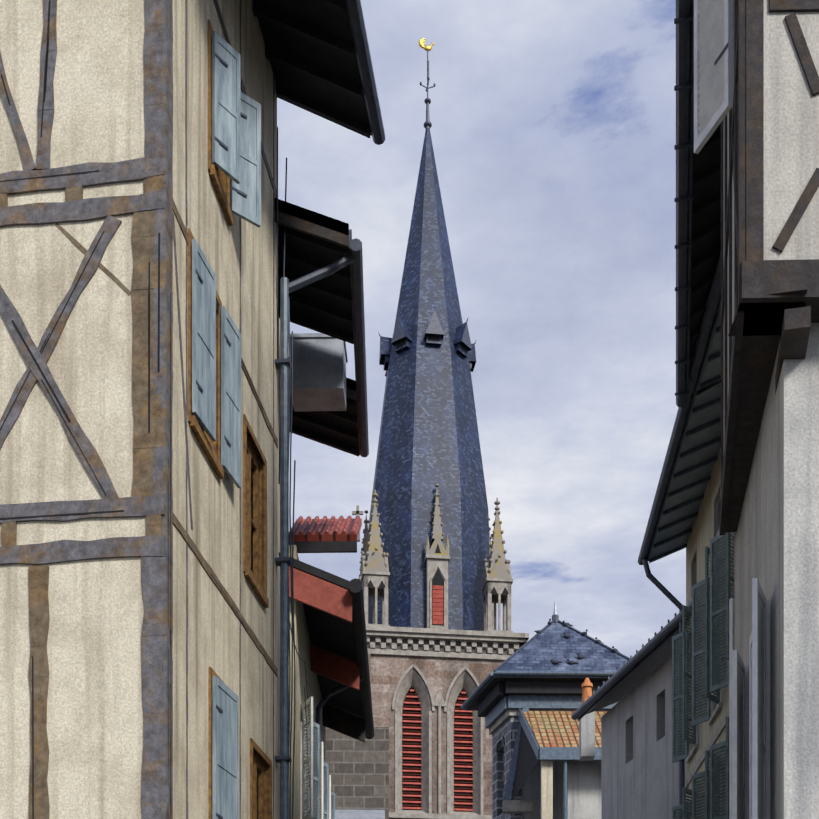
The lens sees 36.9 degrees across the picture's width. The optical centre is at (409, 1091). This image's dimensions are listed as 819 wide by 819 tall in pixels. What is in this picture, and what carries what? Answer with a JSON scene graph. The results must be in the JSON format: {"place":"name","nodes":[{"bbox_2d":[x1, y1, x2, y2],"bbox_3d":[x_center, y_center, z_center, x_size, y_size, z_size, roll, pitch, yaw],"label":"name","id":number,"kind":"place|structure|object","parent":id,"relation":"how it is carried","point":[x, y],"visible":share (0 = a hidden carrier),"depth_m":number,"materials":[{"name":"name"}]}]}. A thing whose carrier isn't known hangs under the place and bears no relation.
{"place":"outdoors","nodes":[
{"label":"outdoors","id":0,"kind":"place"},
{"bbox_2d":[0,0,384,818],"bbox_3d":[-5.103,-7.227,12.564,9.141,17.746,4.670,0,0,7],"label":"half-timbered house","id":1,"kind":"structure","parent":0,"point":[140,366],"depth_m":10.44,"materials":[{"name":"paint"}]},
{"bbox_2d":[276,127,313,818],"bbox_3d":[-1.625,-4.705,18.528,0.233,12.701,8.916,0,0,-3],"label":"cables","id":2,"kind":"object","parent":1,"relation":"attached to","point":[292,602],"visible":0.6,"depth_m":14.30,"materials":[{"name":"grey metal"}]},
{"bbox_2d":[289,515,373,818],"bbox_3d":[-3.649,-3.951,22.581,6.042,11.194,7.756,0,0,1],"label":"house","id":3,"kind":"structure","parent":0,"point":[330,631],"depth_m":20.52,"materials":[{"name":"paint"}]},
{"bbox_2d":[277,0,685,657],"label":"sky","id":4,"kind":"structure","parent":0,"point":[553,129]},
{"bbox_2d":[461,599,629,818],"bbox_3d":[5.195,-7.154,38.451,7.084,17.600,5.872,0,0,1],"label":"house","id":5,"kind":"structure","parent":0,"point":[525,700],"depth_m":38.21,"materials":[{"name":"tile"}]},
{"bbox_2d":[534,619,618,664],"bbox_3d":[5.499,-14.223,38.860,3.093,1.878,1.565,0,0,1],"label":"birds","id":6,"kind":"object","parent":5,"relation":"on","point":[572,662],"visible":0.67,"depth_m":38.80,"materials":[{"name":"grey"}]},
{"bbox_2d":[571,601,691,818],"bbox_3d":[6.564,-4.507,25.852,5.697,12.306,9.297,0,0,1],"label":"grey house","id":7,"kind":"structure","parent":0,"point":[639,774],"depth_m":26.20,"materials":[{"name":"paint"}]},
{"label":"ground","id":8,"kind":"structure","parent":0,"visible":0},
{"bbox_2d":[274,198,368,818],"bbox_3d":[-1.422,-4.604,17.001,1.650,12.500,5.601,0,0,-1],"label":"house","id":9,"kind":"structure","parent":8,"relation":"on","point":[323,265],"depth_m":16.02,"materials":[{"name":"paint"}]},
{"bbox_2d":[326,727,388,818],"bbox_3d":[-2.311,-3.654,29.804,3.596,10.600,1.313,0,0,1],"label":"stone wall","id":10,"kind":"structure","parent":8,"relation":"on","point":[358,771],"depth_m":30.12,"materials":[{"name":"stone"}]},
{"bbox_2d":[366,625,528,818],"bbox_3d":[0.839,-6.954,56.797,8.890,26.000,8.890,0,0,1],"label":"church tower","id":11,"kind":"structure","parent":8,"relation":"on","point":[425,683],"depth_m":53.37,"materials":[{"name":"beige stone"}]},
{"bbox_2d":[368,38,489,630],"bbox_3d":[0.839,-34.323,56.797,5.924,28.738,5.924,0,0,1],"label":"church spire","id":12,"kind":"structure","parent":11,"relation":"on","point":[428,437],"depth_m":54.91,"materials":[{"name":"blue tile"}]},
{"bbox_2d":[352,484,512,631],"bbox_3d":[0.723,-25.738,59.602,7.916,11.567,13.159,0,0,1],"label":"pinnacles","id":13,"kind":"object","parent":11,"relation":"on","point":[374,576],"visible":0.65,"depth_m":53.77,"materials":[{"name":"beige stone"}]},
{"bbox_2d":[638,251,735,818],"bbox_3d":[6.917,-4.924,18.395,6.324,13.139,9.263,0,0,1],"label":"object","id":14,"kind":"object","parent":8,"relation":"on","point":[685,511],"visible":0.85,"depth_m":20.10,"materials":[{"name":"paint"}]},
{"bbox_2d":[674,0,733,818],"bbox_3d":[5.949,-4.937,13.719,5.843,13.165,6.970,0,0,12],"label":"building","id":15,"kind":"structure","parent":8,"relation":"on","point":[697,199],"depth_m":13.78,"materials":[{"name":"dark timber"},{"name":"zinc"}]},
{"bbox_2d":[694,0,818,818],"bbox_3d":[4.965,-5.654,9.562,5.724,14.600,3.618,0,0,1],"label":"jettied house","id":16,"kind":"structure","parent":8,"relation":"on","point":[756,79],"depth_m":8.16,"materials":[{"name":"paint"}]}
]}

